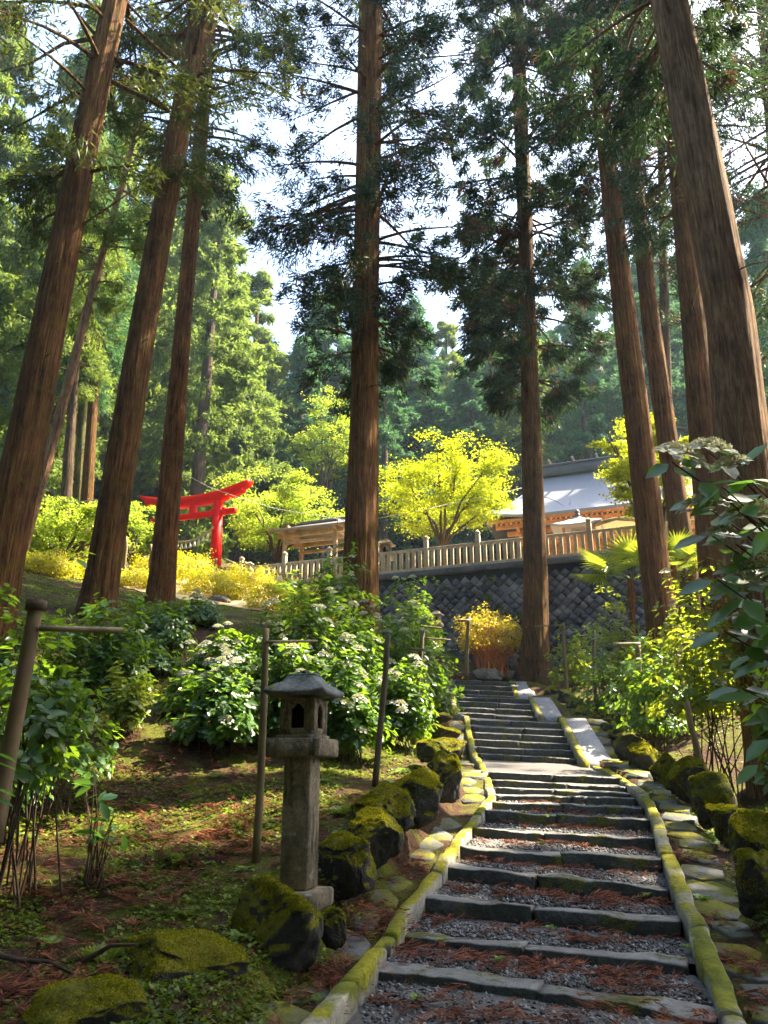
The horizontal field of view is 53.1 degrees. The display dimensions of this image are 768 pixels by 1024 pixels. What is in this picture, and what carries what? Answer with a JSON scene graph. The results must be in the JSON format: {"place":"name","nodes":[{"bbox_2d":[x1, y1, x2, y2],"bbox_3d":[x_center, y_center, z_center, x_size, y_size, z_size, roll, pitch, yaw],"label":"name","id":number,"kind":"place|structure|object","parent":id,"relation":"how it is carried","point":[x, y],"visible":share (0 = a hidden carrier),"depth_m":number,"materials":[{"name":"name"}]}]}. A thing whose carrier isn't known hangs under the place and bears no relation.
{"place":"outdoors","nodes":[
{"label":"outdoors","id":0,"kind":"place"},
{"bbox_2d":[0,358,767,1023],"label":"ground","id":1,"kind":"structure","parent":0,"point":[190,758],"depth_m":8.73,"materials":[{"name":"soil"}]},
{"bbox_2d":[0,0,39,364],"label":"cedar tree","id":2,"kind":"object","parent":1,"relation":"on","point":[18,99],"visible":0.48,"depth_m":49.15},
{"bbox_2d":[0,35,50,433],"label":"cedar tree","id":3,"kind":"object","parent":1,"relation":"on","point":[5,282],"visible":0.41,"depth_m":48.97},
{"bbox_2d":[0,583,74,731],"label":"hydrangea bush","id":4,"kind":"object","parent":1,"relation":"on","point":[4,659],"visible":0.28,"depth_m":10.66,"materials":[{"name":"green plant"}]},
{"bbox_2d":[24,544,84,579],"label":"azalea bush","id":5,"kind":"object","parent":1,"relation":"on","point":[56,568],"visible":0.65,"depth_m":25.37,"materials":[{"name":"yellow plant"}]},
{"bbox_2d":[0,255,111,555],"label":"cedar tree","id":6,"kind":"object","parent":1,"relation":"on","point":[55,480],"visible":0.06,"depth_m":39.13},
{"bbox_2d":[0,540,112,906],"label":"hydrangea bush","id":7,"kind":"object","parent":1,"relation":"on","point":[43,713],"visible":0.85,"depth_m":6.60,"materials":[{"name":"green plant"}]},
{"bbox_2d":[0,599,123,842],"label":"wooden stake","id":8,"kind":"object","parent":1,"relation":"on","point":[35,609],"visible":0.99,"depth_m":5.06,"materials":[{"name":"brown wood"}]},
{"bbox_2d":[0,615,126,817],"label":"hydrangea bush","id":9,"kind":"object","parent":1,"relation":"on","point":[95,755],"visible":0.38,"depth_m":8.86,"materials":[{"name":"green plant"}]},
{"bbox_2d":[0,0,138,507],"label":"cedar tree","id":10,"kind":"object","parent":1,"relation":"on","point":[10,333],"visible":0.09,"depth_m":49.87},
{"bbox_2d":[10,120,132,556],"bbox_3d":[-14.576,-8.631,35.800,4.902,25.064,5.319,0,-19,0],"label":"cedar tree","id":11,"kind":"object","parent":1,"relation":"on","point":[68,454],"visible":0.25,"depth_m":34.94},
{"bbox_2d":[24,134,140,576],"bbox_3d":[-15.220,-8.814,39.198,5.650,26.250,5.420,0,-19,0],"label":"cedar tree","id":12,"kind":"object","parent":1,"relation":"on","point":[81,425],"visible":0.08,"depth_m":37.45,"materials":[{"name":"green plant"}]},
{"bbox_2d":[29,495,139,558],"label":"maple tree","id":13,"kind":"object","parent":1,"relation":"on","point":[57,527],"visible":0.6,"depth_m":30.44,"materials":[{"name":"green plant"}]},
{"bbox_2d":[20,972,152,1023],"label":"boulder","id":14,"kind":"object","parent":1,"relation":"on","point":[106,998],"visible":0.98,"depth_m":4.20,"materials":[{"name":"stone"}]},
{"bbox_2d":[55,129,135,577],"bbox_3d":[-14.371,-8.670,38.157,5.557,25.747,5.657,9,-21,-26],"label":"cedar tree","id":15,"kind":"object","parent":1,"relation":"on","point":[89,449],"visible":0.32,"depth_m":37.14,"materials":[{"name":"green plant"}]},
{"bbox_2d":[45,592,153,708],"bbox_3d":[-4.852,2.336,12.958,1.624,1.994,1.736,-18,-26,41],"label":"hydrangea bush","id":16,"kind":"object","parent":1,"relation":"on","point":[107,652],"visible":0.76,"depth_m":12.82,"materials":[{"name":"green plant"}]},
{"bbox_2d":[72,769,127,891],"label":"hydrangea bush","id":17,"kind":"object","parent":1,"relation":"on","point":[102,798],"visible":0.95,"depth_m":6.81,"materials":[{"name":"green plant"}]},
{"bbox_2d":[27,32,182,552],"bbox_3d":[-10.810,-9.406,29.361,5.436,24.705,4.525,-8,-21,22],"label":"cedar tree","id":18,"kind":"object","parent":1,"relation":"on","point":[109,239],"visible":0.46,"depth_m":29.12,"materials":[{"name":"green plant"}]},
{"bbox_2d":[40,112,176,484],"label":"cedar tree","id":19,"kind":"object","parent":1,"relation":"on","point":[154,381],"visible":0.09,"depth_m":53.07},
{"bbox_2d":[96,660,159,743],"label":"hydrangea bush","id":20,"kind":"object","parent":1,"relation":"on","point":[127,713],"visible":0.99,"depth_m":11.09,"materials":[{"name":"green plant"}]},
{"bbox_2d":[93,501,187,571],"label":"maple tree","id":21,"kind":"object","parent":1,"relation":"on","point":[134,532],"visible":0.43,"depth_m":37.20,"materials":[{"name":"yellow plant"}]},
{"bbox_2d":[0,0,286,642],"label":"cedar tree","id":22,"kind":"object","parent":1,"relation":"on","point":[22,457],"visible":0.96,"depth_m":18.25,"materials":[{"name":"green plant"}]},
{"bbox_2d":[117,632,184,679],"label":"hydrangea bush","id":23,"kind":"object","parent":1,"relation":"on","point":[160,661],"visible":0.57,"depth_m":14.23,"materials":[{"name":"green plant"}]},
{"bbox_2d":[127,593,198,654],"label":"hydrangea bush","id":24,"kind":"object","parent":1,"relation":"on","point":[168,632],"visible":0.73,"depth_m":15.84,"materials":[{"name":"green plant"}]},
{"bbox_2d":[98,181,251,554],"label":"cedar tree","id":25,"kind":"object","parent":1,"relation":"on","point":[151,407],"visible":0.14,"depth_m":63.33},
{"bbox_2d":[123,928,249,987],"bbox_3d":[-1.320,3.006,5.074,0.801,0.511,0.617,13,-23,-33],"label":"boulder","id":26,"kind":"object","parent":1,"relation":"on","point":[158,955],"visible":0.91,"depth_m":4.94,"materials":[{"name":"stone"}]},
{"bbox_2d":[154,588,227,629],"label":"hydrangea bush","id":27,"kind":"object","parent":1,"relation":"on","point":[208,616],"visible":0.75,"depth_m":18.41,"materials":[{"name":"green plant"}]},
{"bbox_2d":[69,0,318,621],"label":"cedar tree","id":28,"kind":"object","parent":1,"relation":"on","point":[102,573],"visible":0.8,"depth_m":21.00,"materials":[{"name":"green plant"}]},
{"bbox_2d":[139,479,252,569],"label":"torii gate","id":29,"kind":"structure","parent":1,"relation":"on","point":[216,500],"depth_m":40.27,"materials":[{"name":"paint"}]},
{"bbox_2d":[69,0,332,605],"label":"cedar tree","id":30,"kind":"object","parent":1,"relation":"on","point":[161,583],"visible":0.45,"depth_m":27.46,"materials":[{"name":"green plant"}]},
{"bbox_2d":[152,655,269,756],"bbox_3d":[-2.454,2.778,11.046,1.661,1.431,1.630,0,-19,0],"label":"hydrangea bush","id":31,"kind":"object","parent":1,"relation":"on","point":[223,712],"visible":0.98,"depth_m":10.77,"materials":[{"name":"green plant"}]},
{"bbox_2d":[176,559,247,600],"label":"azalea bush","id":32,"kind":"object","parent":1,"relation":"on","point":[216,584],"visible":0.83,"depth_m":30.07,"materials":[{"name":"yellow plant"}]},
{"bbox_2d":[137,162,294,562],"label":"cedar tree","id":33,"kind":"object","parent":1,"relation":"on","point":[230,351],"visible":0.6,"depth_m":55.71,"materials":[{"name":"plant"}]},
{"bbox_2d":[165,621,292,699],"bbox_3d":[-2.670,2.606,13.070,2.011,1.563,1.814,15,-24,-36],"label":"hydrangea bush","id":34,"kind":"object","parent":1,"relation":"on","point":[230,645],"visible":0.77,"depth_m":12.88,"materials":[{"name":"green plant"}]},
{"bbox_2d":[188,267,317,563],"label":"cedar tree","id":35,"kind":"object","parent":1,"relation":"on","point":[275,368],"visible":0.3,"depth_m":67.91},
{"bbox_2d":[204,461,344,574],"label":"maple tree","id":36,"kind":"object","parent":1,"relation":"on","point":[252,521],"visible":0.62,"depth_m":41.81,"materials":[{"name":"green plant"}]},
{"bbox_2d":[230,873,323,971],"bbox_3d":[-0.759,3.072,5.662,0.661,0.749,0.510,-5,-20,13],"label":"boulder","id":37,"kind":"object","parent":1,"relation":"on","point":[284,922],"visible":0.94,"depth_m":5.50,"materials":[{"name":"stone"}]},
{"bbox_2d":[252,628,317,863],"bbox_3d":[-1.008,2.291,7.636,0.645,2.196,0.215,15,-24,-37],"label":"wooden stake","id":38,"kind":"object","parent":1,"relation":"on","point":[257,831],"visible":0.97,"depth_m":7.46,"materials":[{"name":"brown wood"}]},
{"bbox_2d":[243,632,333,739],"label":"hydrangea bush","id":39,"kind":"object","parent":1,"relation":"on","point":[275,672],"visible":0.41,"depth_m":11.46,"materials":[{"name":"green plant"}]},
{"bbox_2d":[237,569,344,693],"bbox_3d":[-1.689,2.342,14.075,2.076,2.615,1.913,14,-24,-36],"label":"hydrangea bush","id":40,"kind":"object","parent":1,"relation":"on","point":[305,624],"visible":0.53,"depth_m":13.93,"materials":[{"name":"green plant"}]},
{"bbox_2d":[255,336,343,576],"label":"cedar tree","id":41,"kind":"object","parent":1,"relation":"on","point":[303,420],"visible":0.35,"depth_m":66.30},
{"bbox_2d":[263,670,343,909],"bbox_3d":[-0.707,2.332,6.600,0.557,1.926,0.557,-5,-20,15],"label":"stone lantern","id":42,"kind":"object","parent":1,"relation":"on","point":[302,743],"visible":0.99,"depth_m":6.50,"materials":[{"name":"stone"}]},
{"bbox_2d":[268,516,344,579],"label":"water pavilion","id":43,"kind":"structure","parent":1,"relation":"on","point":[323,532],"depth_m":39.91,"materials":[{"name":"wood"}]},
{"bbox_2d":[255,291,378,577],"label":"cedar tree","id":44,"kind":"object","parent":1,"relation":"on","point":[339,341],"visible":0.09,"depth_m":72.49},
{"bbox_2d":[288,385,349,575],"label":"maple tree","id":45,"kind":"object","parent":1,"relation":"on","point":[300,443],"visible":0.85,"depth_m":60.47,"materials":[{"name":"green plant"}]},
{"bbox_2d":[321,906,346,949],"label":"boulder","id":46,"kind":"object","parent":1,"relation":"on","point":[334,936],"visible":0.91,"depth_m":5.84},
{"bbox_2d":[294,540,381,659],"bbox_3d":[-1.168,2.211,18.974,2.346,3.490,2.125,0,-19,0],"label":"hydrangea bush","id":47,"kind":"object","parent":1,"relation":"on","point":[337,582],"visible":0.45,"depth_m":18.88,"materials":[{"name":"green plant"}]},
{"bbox_2d":[318,831,377,900],"bbox_3d":[-0.335,3.199,6.968,0.546,0.574,0.420,-11,-22,28],"label":"boulder","id":48,"kind":"object","parent":1,"relation":"on","point":[346,865],"visible":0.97,"depth_m":6.82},
{"bbox_2d":[312,587,391,708],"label":"hydrangea bush","id":49,"kind":"object","parent":1,"relation":"on","point":[352,637],"visible":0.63,"depth_m":14.43,"materials":[{"name":"green plant"}]},
{"bbox_2d":[318,644,397,767],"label":"hydrangea bush","id":50,"kind":"object","parent":1,"relation":"on","point":[353,724],"visible":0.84,"depth_m":11.32,"materials":[{"name":"green plant"}]},
{"bbox_2d":[313,0,407,492],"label":"cedar tree","id":51,"kind":"object","parent":1,"relation":"on","point":[337,92],"visible":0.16,"depth_m":31.99,"materials":[{"name":"green plant"}]},
{"bbox_2d":[225,0,506,635],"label":"cedar tree","id":52,"kind":"object","parent":1,"relation":"on","point":[362,318],"visible":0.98,"depth_m":25.86,"materials":[{"name":"green plant"}]},
{"bbox_2d":[346,806,404,869],"bbox_3d":[-0.100,3.184,7.474,0.611,0.614,0.471,0,-19,0],"label":"boulder","id":53,"kind":"object","parent":1,"relation":"on","point":[379,829],"visible":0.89,"depth_m":7.36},
{"bbox_2d":[372,634,390,786],"bbox_3d":[-0.038,2.693,10.540,0.284,2.037,0.093,-11,-22,28],"label":"wooden stake","id":54,"kind":"object","parent":1,"relation":"on","point":[377,759],"visible":0.97,"depth_m":10.48,"materials":[{"name":"brown wood"}]},
{"bbox_2d":[349,781,415,833],"bbox_3d":[-0.016,3.211,8.223,0.729,0.638,0.611,0,-19,0],"label":"boulder","id":55,"kind":"object","parent":1,"relation":"on","point":[396,802],"visible":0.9,"depth_m":8.09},
{"bbox_2d":[0,571,767,1023],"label":"ground cover","id":56,"kind":"object","parent":1,"relation":"on","point":[186,983],"visible":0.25,"depth_m":6.57,"materials":[{"name":"green plant"}]},
{"bbox_2d":[0,689,767,1023],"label":"fallen needles","id":57,"kind":"object","parent":1,"relation":"on","point":[412,947],"depth_m":6.35,"materials":[{"name":"plant"}]},
{"bbox_2d":[329,346,439,571],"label":"cedar tree","id":58,"kind":"object","parent":1,"relation":"on","point":[387,435],"visible":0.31,"depth_m":63.44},
{"bbox_2d":[336,591,450,706],"bbox_3d":[0.169,3.064,16.392,2.172,2.829,2.340,-9,-21,24],"label":"hydrangea bush","id":59,"kind":"object","parent":1,"relation":"on","point":[396,654],"visible":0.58,"depth_m":16.34,"materials":[{"name":"green plant"}]},
{"bbox_2d":[300,679,495,1023],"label":"stone kerb","id":60,"kind":"structure","parent":1,"relation":"on","point":[353,982],"depth_m":6.52,"materials":[{"name":"stone"}]},
{"bbox_2d":[369,654,439,753],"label":"hydrangea bush","id":61,"kind":"object","parent":1,"relation":"on","point":[407,721],"visible":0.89,"depth_m":12.88,"materials":[{"name":"green plant"}]},
{"bbox_2d":[375,574,442,661],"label":"hydrangea bush","id":62,"kind":"object","parent":1,"relation":"on","point":[412,604],"visible":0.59,"depth_m":21.30,"materials":[{"name":"green plant"}]},
{"bbox_2d":[392,766,442,829],"bbox_3d":[0.383,3.354,9.052,0.657,0.708,0.589,6,-20,-17],"label":"boulder","id":63,"kind":"object","parent":1,"relation":"on","point":[423,786],"visible":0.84,"depth_m":8.84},
{"bbox_2d":[378,293,476,567],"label":"cedar tree","id":64,"kind":"object","parent":1,"relation":"on","point":[420,313],"visible":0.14,"depth_m":78.49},
{"bbox_2d":[378,364,485,568],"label":"cedar tree","id":65,"kind":"object","parent":1,"relation":"on","point":[417,402],"visible":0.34,"depth_m":69.66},
{"bbox_2d":[401,625,464,725],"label":"hydrangea bush","id":66,"kind":"object","parent":1,"relation":"on","point":[432,661],"visible":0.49,"depth_m":17.10,"materials":[{"name":"green plant"}]},
{"bbox_2d":[416,737,466,762],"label":"boulder","id":67,"kind":"object","parent":1,"relation":"on","point":[427,749],"visible":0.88,"depth_m":11.73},
{"bbox_2d":[419,319,468,530],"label":"cedar tree","id":68,"kind":"object","parent":1,"relation":"on","point":[445,330],"visible":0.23,"depth_m":90.75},
{"bbox_2d":[426,750,462,802],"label":"boulder","id":69,"kind":"object","parent":1,"relation":"on","point":[446,768],"visible":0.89,"depth_m":10.12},
{"bbox_2d":[432,365,521,563],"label":"cedar tree","id":70,"kind":"object","parent":1,"relation":"on","point":[463,402],"visible":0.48,"depth_m":69.64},
{"bbox_2d":[449,601,523,677],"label":"azalea bush","id":71,"kind":"object","parent":1,"relation":"on","point":[489,658],"visible":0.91,"depth_m":29.82,"materials":[{"name":"yellow plant"}]},
{"bbox_2d":[297,544,697,669],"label":"retaining wall","id":72,"kind":"structure","parent":1,"relation":"on","point":[576,603],"depth_m":32.17,"materials":[{"name":"stone"}]},
{"bbox_2d":[239,518,694,581],"bbox_3d":[4.370,1.555,33.754,24.711,1.670,0.220,-7,-20,20],"label":"stone balustrade","id":73,"kind":"object","parent":72,"relation":"on","point":[477,543],"visible":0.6,"depth_m":33.96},
{"bbox_2d":[247,718,767,1023],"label":"flagstone path","id":74,"kind":"structure","parent":1,"relation":"on","point":[691,840],"depth_m":7.74,"materials":[{"name":"stone"}]},
{"bbox_2d":[404,0,615,684],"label":"cedar tree","id":75,"kind":"object","parent":1,"relation":"on","point":[518,290],"visible":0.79,"depth_m":34.11,"materials":[{"name":"green plant"}]},
{"bbox_2d":[470,333,594,559],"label":"cedar tree","id":76,"kind":"object","parent":1,"relation":"on","point":[504,426],"visible":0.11,"depth_m":67.26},
{"bbox_2d":[379,680,717,1023],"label":"stone stairway","id":77,"kind":"object","parent":1,"relation":"on","point":[533,786],"visible":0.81,"depth_m":8.32,"materials":[{"name":"stone"}]},
{"bbox_2d":[345,684,713,1023],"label":"gravel path","id":78,"kind":"structure","parent":77,"relation":"on","point":[528,767],"depth_m":6.72,"materials":[{"name":"gravel"}]},
{"bbox_2d":[542,624,592,688],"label":"hydrangea bush","id":79,"kind":"object","parent":1,"relation":"on","point":[579,665],"visible":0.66,"depth_m":27.13,"materials":[{"name":"green plant"}]},
{"bbox_2d":[540,257,620,455],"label":"cedar tree","id":80,"kind":"object","parent":1,"relation":"on","point":[604,362],"visible":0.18,"depth_m":78.54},
{"bbox_2d":[559,717,610,767],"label":"ramp slab","id":81,"kind":"structure","parent":1,"relation":"on","point":[587,748],"depth_m":17.35,"materials":[{"name":"stone"}]},
{"bbox_2d":[550,353,623,463],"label":"cedar tree","id":82,"kind":"object","parent":1,"relation":"on","point":[598,427],"visible":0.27,"depth_m":63.76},
{"bbox_2d":[481,450,694,557],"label":"shrine hall","id":83,"kind":"structure","parent":1,"relation":"on","point":[572,486],"depth_m":42.19,"materials":[{"name":"grey metal"}]},
{"bbox_2d":[569,627,630,723],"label":"hydrangea bush","id":84,"kind":"object","parent":1,"relation":"on","point":[610,687],"visible":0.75,"depth_m":20.50,"materials":[{"name":"green plant"}]},
{"bbox_2d":[498,0,711,670],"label":"cedar tree","id":85,"kind":"object","parent":1,"relation":"on","point":[653,553],"visible":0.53,"depth_m":26.72,"materials":[{"name":"green plant"}]},
{"bbox_2d":[573,585,649,697],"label":"hydrangea bush","id":86,"kind":"object","parent":1,"relation":"on","point":[617,650],"visible":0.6,"depth_m":22.86,"materials":[{"name":"green plant"}]},
{"bbox_2d":[570,529,689,682],"bbox_3d":[8.338,3.255,25.753,4.148,4.834,4.040,0,-19,0],"label":"fan palm","id":87,"kind":"object","parent":1,"relation":"on","point":[624,551],"visible":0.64,"depth_m":25.80,"materials":[{"name":"green plant"}]},
{"bbox_2d":[503,0,767,800],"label":"cedar tree","id":88,"kind":"object","parent":1,"relation":"on","point":[739,413],"visible":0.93,"depth_m":16.82,"materials":[{"name":"brown plant"}]},
{"bbox_2d":[540,0,731,656],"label":"cedar tree","id":89,"kind":"object","parent":1,"relation":"on","point":[674,487],"visible":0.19,"depth_m":29.47,"materials":[{"name":"green plant"}]},
{"bbox_2d":[585,412,692,522],"bbox_3d":[10.731,0.707,30.367,4.713,10.343,4.087,0,-19,0],"label":"maple tree","id":90,"kind":"object","parent":1,"relation":"on","point":[616,473],"visible":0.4,"depth_m":30.78,"materials":[{"name":"yellow plant"}]},
{"bbox_2d":[599,250,688,451],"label":"cedar tree","id":91,"kind":"object","parent":1,"relation":"on","point":[679,389],"visible":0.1,"depth_m":71.94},
{"bbox_2d":[604,292,687,453],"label":"cedar tree","id":92,"kind":"object","parent":1,"relation":"on","point":[679,410],"visible":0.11,"depth_m":66.73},
{"bbox_2d":[599,636,696,756],"bbox_3d":[5.403,3.939,15.647,1.882,2.735,1.760,0,-19,0],"label":"hydrangea bush","id":93,"kind":"object","parent":1,"relation":"on","point":[654,727],"visible":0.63,"depth_m":15.46,"materials":[{"name":"green plant"}]},
{"bbox_2d":[556,0,767,687],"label":"cedar tree","id":94,"kind":"object","parent":1,"relation":"on","point":[697,374],"visible":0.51,"depth_m":24.22,"materials":[{"name":"green plant"}]},
{"bbox_2d":[596,20,737,538],"bbox_3d":[14.268,-19.837,39.115,7.297,46.462,6.417,0,-19,0],"label":"cedar tree","id":95,"kind":"object","parent":1,"relation":"on","point":[668,316],"visible":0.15,"depth_m":36.12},
{"bbox_2d":[592,766,745,1023],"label":"stone kerb","id":96,"kind":"structure","parent":1,"relation":"on","point":[709,972],"depth_m":6.53,"materials":[{"name":"stone"}]},
{"bbox_2d":[617,592,731,738],"bbox_3d":[6.811,3.613,18.317,2.701,3.474,2.476,-6,-20,16],"label":"hydrangea bush","id":97,"kind":"object","parent":1,"relation":"on","point":[645,649],"visible":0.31,"depth_m":18.32,"materials":[{"name":"green plant"}]},
{"bbox_2d":[668,755,708,802],"bbox_3d":[4.748,4.156,11.962,0.636,0.708,0.494,-8,-20,22],"label":"boulder","id":98,"kind":"object","parent":1,"relation":"on","point":[682,770],"visible":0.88,"depth_m":11.82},
{"bbox_2d":[638,557,767,807],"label":"hydrangea bush","id":99,"kind":"object","parent":1,"relation":"on","point":[700,705],"visible":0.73,"depth_m":13.17,"materials":[{"name":"green plant"}]},
{"bbox_2d":[645,436,767,784],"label":"hydrangea bush","id":100,"kind":"object","parent":1,"relation":"on","point":[752,613],"visible":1,"depth_m":3.83,"materials":[{"name":"green plant"}]},
{"bbox_2d":[650,0,767,367],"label":"cedar tree","id":101,"kind":"object","parent":1,"relation":"on","point":[743,221],"visible":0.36,"depth_m":29.89,"materials":[{"name":"green plant"}]},
{"bbox_2d":[688,771,737,829],"bbox_3d":[4.481,3.922,10.466,0.602,0.764,0.535,-12,-22,31],"label":"boulder","id":102,"kind":"object","parent":1,"relation":"on","point":[712,787],"visible":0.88,"depth_m":10.39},
{"bbox_2d":[728,808,767,862],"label":"boulder","id":103,"kind":"object","parent":1,"relation":"on","point":[748,828],"visible":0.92,"depth_m":8.09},
{"bbox_2d":[733,847,767,925],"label":"boulder","id":104,"kind":"object","parent":1,"relation":"on","point":[751,873],"visible":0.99,"depth_m":6.62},
{"bbox_2d":[738,179,767,413],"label":"cedar tree","id":105,"kind":"object","parent":1,"relation":"on","point":[757,241],"visible":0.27,"depth_m":52.17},
{"bbox_2d":[741,636,767,794],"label":"hydrangea bush","id":106,"kind":"object","parent":1,"relation":"on","point":[760,778],"visible":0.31,"depth_m":7.43,"materials":[{"name":"green plant"}]},
{"bbox_2d":[0,0,767,376],"label":"sky","id":107,"kind":"structure","parent":0,"point":[279,129],"materials":[{"name":"white"}]},
{"label":"gravel terrace","id":108,"kind":"structure","parent":0,"visible":0},
{"bbox_2d":[378,424,521,565],"bbox_3d":[2.882,-0.087,38.493,8.612,8.321,7.864,-11,-22,29],"label":"maple tree","id":109,"kind":"object","parent":108,"relation":"on","point":[478,504],"visible":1,"depth_m":38.30,"materials":[{"name":"yellow plant"}]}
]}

